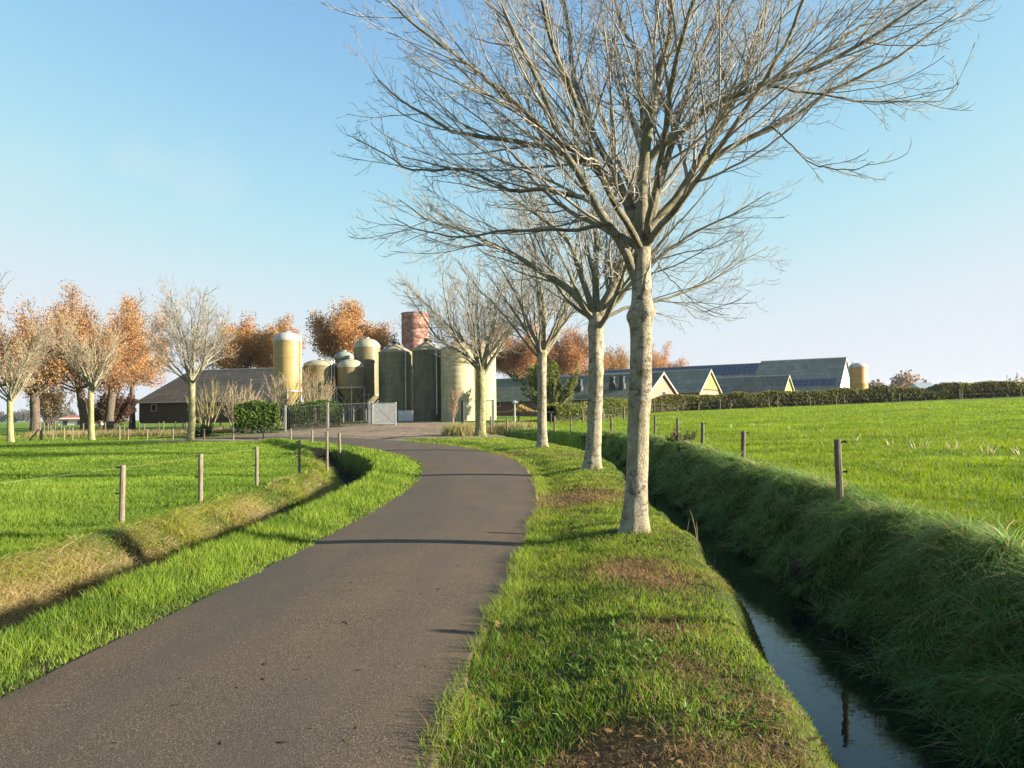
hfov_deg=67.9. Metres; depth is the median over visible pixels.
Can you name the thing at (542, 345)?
roadside tree
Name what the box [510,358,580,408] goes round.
evergreen shrub
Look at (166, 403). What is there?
barn
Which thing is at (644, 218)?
roadside tree
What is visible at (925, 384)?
farmhouse
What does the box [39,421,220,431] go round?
wire fence
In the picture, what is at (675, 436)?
bramble
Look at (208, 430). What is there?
shrub
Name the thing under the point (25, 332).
oak tree
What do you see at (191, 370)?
lane tree
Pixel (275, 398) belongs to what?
bush
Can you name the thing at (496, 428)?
rough grass
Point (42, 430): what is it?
pasture fence
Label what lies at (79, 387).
oak tree
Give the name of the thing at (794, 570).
bramble
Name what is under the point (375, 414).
yard gate
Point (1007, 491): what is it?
field grass
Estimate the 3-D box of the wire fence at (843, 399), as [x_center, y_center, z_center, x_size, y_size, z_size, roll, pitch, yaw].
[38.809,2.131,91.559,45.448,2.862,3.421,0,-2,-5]
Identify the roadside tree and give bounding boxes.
[322,0,999,533]
[363,96,801,469]
[385,251,547,436]
[447,193,618,447]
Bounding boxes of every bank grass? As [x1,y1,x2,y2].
[0,449,345,635]
[501,426,1023,766]
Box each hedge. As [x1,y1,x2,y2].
[233,399,280,434]
[286,399,343,429]
[546,397,652,421]
[650,380,1023,412]
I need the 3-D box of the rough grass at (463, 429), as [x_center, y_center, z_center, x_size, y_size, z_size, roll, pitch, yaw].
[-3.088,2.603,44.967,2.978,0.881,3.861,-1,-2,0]
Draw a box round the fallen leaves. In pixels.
[115,500,840,767]
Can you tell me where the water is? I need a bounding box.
[648,487,993,767]
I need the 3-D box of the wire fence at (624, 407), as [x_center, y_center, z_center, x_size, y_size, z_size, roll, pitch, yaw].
[9.560,2.643,65.438,1.876,1.812,10.355,-3,-3,39]
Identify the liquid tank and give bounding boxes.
[398,410,413,421]
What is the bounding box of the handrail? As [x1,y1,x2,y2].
[497,411,513,423]
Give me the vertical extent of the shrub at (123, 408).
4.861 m
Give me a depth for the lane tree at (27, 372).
53.77 m
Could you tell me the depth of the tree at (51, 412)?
198.84 m
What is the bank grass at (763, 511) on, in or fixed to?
on the ground at (428, 431)
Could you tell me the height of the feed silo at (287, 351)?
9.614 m
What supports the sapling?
on the ground at (428, 431)
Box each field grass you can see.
[0,437,360,557]
[496,398,1023,542]
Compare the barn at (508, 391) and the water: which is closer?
the water
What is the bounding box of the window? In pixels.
[151,404,156,410]
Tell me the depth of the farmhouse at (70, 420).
189.82 m
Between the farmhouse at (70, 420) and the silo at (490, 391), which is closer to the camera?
the silo at (490, 391)
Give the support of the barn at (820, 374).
on the ground at (428, 431)
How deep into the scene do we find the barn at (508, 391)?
94.92 m
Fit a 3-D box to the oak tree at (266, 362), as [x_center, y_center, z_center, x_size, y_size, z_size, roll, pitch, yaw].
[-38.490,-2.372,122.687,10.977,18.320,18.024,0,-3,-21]
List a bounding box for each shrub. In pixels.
[76,391,141,429]
[186,425,211,437]
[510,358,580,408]
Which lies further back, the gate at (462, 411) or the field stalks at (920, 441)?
the gate at (462, 411)
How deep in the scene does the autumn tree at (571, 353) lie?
140.72 m
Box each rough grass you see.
[4,425,233,437]
[440,421,474,435]
[475,421,536,435]
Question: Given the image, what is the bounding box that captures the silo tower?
[401,311,429,351]
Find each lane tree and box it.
[0,311,68,441]
[40,309,128,439]
[134,271,241,440]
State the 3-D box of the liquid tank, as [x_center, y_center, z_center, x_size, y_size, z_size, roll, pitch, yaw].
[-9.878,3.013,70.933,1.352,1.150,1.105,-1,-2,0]
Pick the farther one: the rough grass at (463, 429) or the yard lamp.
the yard lamp
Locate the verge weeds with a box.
[436,533,785,760]
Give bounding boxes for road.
[0,436,538,767]
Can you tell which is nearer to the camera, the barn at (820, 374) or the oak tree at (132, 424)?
the oak tree at (132, 424)
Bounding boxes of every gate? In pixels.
[370,401,396,424]
[461,400,493,425]
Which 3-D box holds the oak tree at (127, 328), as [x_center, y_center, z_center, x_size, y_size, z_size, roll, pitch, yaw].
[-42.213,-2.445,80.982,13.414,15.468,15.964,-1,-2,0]
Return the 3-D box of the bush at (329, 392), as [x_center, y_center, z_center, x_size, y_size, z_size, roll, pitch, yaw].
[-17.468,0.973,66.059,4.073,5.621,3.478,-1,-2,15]
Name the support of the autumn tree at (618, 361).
on the ground at (428, 431)
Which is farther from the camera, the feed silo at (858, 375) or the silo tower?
the feed silo at (858, 375)
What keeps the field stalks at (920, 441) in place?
on the ground at (428, 431)
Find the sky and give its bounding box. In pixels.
[0,0,1023,421]
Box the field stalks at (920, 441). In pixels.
[730,422,1018,453]
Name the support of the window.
in the barn at (166, 403)
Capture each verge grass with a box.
[0,444,422,696]
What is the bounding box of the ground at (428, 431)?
[0,397,1023,767]
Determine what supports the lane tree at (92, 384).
on the ground at (428, 431)
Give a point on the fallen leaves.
(623, 730)
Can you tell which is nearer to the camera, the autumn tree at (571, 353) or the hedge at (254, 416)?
the hedge at (254, 416)
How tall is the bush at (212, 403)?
4.714 m
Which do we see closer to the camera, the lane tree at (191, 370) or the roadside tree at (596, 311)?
the roadside tree at (596, 311)
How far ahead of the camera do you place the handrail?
61.91 m
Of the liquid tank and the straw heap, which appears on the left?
the liquid tank
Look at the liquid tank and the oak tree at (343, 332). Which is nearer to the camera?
the liquid tank
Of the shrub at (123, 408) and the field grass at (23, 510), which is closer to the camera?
the field grass at (23, 510)
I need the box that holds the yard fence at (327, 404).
[284,401,369,431]
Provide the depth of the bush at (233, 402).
61.72 m
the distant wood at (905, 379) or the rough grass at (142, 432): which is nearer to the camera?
the rough grass at (142, 432)
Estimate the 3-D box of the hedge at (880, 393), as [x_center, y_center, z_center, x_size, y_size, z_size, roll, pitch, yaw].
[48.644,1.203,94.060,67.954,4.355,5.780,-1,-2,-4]
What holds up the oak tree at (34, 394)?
on the ground at (428, 431)
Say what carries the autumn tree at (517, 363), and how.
on the ground at (428, 431)
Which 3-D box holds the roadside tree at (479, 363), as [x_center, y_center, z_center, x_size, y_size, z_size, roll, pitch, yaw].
[-1.709,-2.345,43.362,8.639,10.708,10.358,1,-3,-36]
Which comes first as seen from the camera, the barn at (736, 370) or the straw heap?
the straw heap
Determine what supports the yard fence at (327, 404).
on the ground at (428, 431)
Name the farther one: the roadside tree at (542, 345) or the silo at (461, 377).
the silo at (461, 377)
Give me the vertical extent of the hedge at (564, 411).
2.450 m
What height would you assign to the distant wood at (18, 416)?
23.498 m
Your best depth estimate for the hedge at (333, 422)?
62.52 m
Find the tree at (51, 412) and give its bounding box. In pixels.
[22,387,73,424]
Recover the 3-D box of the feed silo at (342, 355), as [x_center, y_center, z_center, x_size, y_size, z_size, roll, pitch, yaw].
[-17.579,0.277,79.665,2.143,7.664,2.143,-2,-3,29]
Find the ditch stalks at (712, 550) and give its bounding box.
[687,511,836,671]
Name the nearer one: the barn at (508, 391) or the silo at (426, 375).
the silo at (426, 375)
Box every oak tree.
[0,272,85,406]
[0,280,151,431]
[0,294,92,433]
[32,287,182,430]
[102,304,178,429]
[184,310,287,369]
[240,311,308,425]
[305,295,398,421]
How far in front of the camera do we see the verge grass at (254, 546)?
8.40 m
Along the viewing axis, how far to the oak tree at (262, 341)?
115.14 m
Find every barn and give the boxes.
[138,367,412,422]
[496,371,677,415]
[560,369,721,395]
[573,363,759,376]
[715,375,794,394]
[756,357,849,390]
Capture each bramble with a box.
[665,427,696,442]
[789,556,817,585]
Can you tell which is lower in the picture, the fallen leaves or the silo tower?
the fallen leaves
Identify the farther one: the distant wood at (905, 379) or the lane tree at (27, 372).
the distant wood at (905, 379)
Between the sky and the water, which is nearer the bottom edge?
the water
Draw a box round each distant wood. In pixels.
[0,409,76,422]
[868,369,1023,387]
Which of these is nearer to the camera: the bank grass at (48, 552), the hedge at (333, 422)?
the bank grass at (48, 552)
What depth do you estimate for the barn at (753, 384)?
114.22 m
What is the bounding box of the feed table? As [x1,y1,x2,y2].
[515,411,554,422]
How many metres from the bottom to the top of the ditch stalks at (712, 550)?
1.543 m
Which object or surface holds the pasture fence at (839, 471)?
on the ground at (428, 431)
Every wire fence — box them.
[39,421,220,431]
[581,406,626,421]
[653,388,1020,412]
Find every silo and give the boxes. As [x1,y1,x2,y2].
[273,329,302,409]
[303,357,338,402]
[333,350,354,422]
[336,358,364,422]
[353,336,379,421]
[378,341,412,421]
[412,338,440,420]
[440,338,474,420]
[474,341,495,420]
[849,361,867,388]
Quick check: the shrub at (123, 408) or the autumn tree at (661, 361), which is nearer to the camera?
the shrub at (123, 408)
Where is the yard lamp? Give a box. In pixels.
[512,401,517,422]
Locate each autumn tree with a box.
[476,318,548,377]
[536,323,612,374]
[603,343,629,369]
[652,340,688,367]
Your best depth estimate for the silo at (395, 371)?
76.61 m
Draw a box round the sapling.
[447,387,463,424]
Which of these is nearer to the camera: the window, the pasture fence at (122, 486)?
the pasture fence at (122, 486)
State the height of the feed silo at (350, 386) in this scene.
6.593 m
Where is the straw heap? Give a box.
[500,404,533,412]
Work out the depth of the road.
5.48 m
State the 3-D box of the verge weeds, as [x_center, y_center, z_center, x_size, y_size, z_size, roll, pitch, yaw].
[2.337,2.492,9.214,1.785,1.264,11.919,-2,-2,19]
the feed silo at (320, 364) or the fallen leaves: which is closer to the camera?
the fallen leaves
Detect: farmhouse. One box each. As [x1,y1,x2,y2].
[56,415,102,425]
[909,380,933,387]
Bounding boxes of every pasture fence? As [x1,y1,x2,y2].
[2,432,340,524]
[28,427,312,441]
[465,415,1023,510]
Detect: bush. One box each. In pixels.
[184,376,228,434]
[217,379,265,427]
[263,372,299,428]
[279,362,335,403]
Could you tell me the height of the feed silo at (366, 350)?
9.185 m

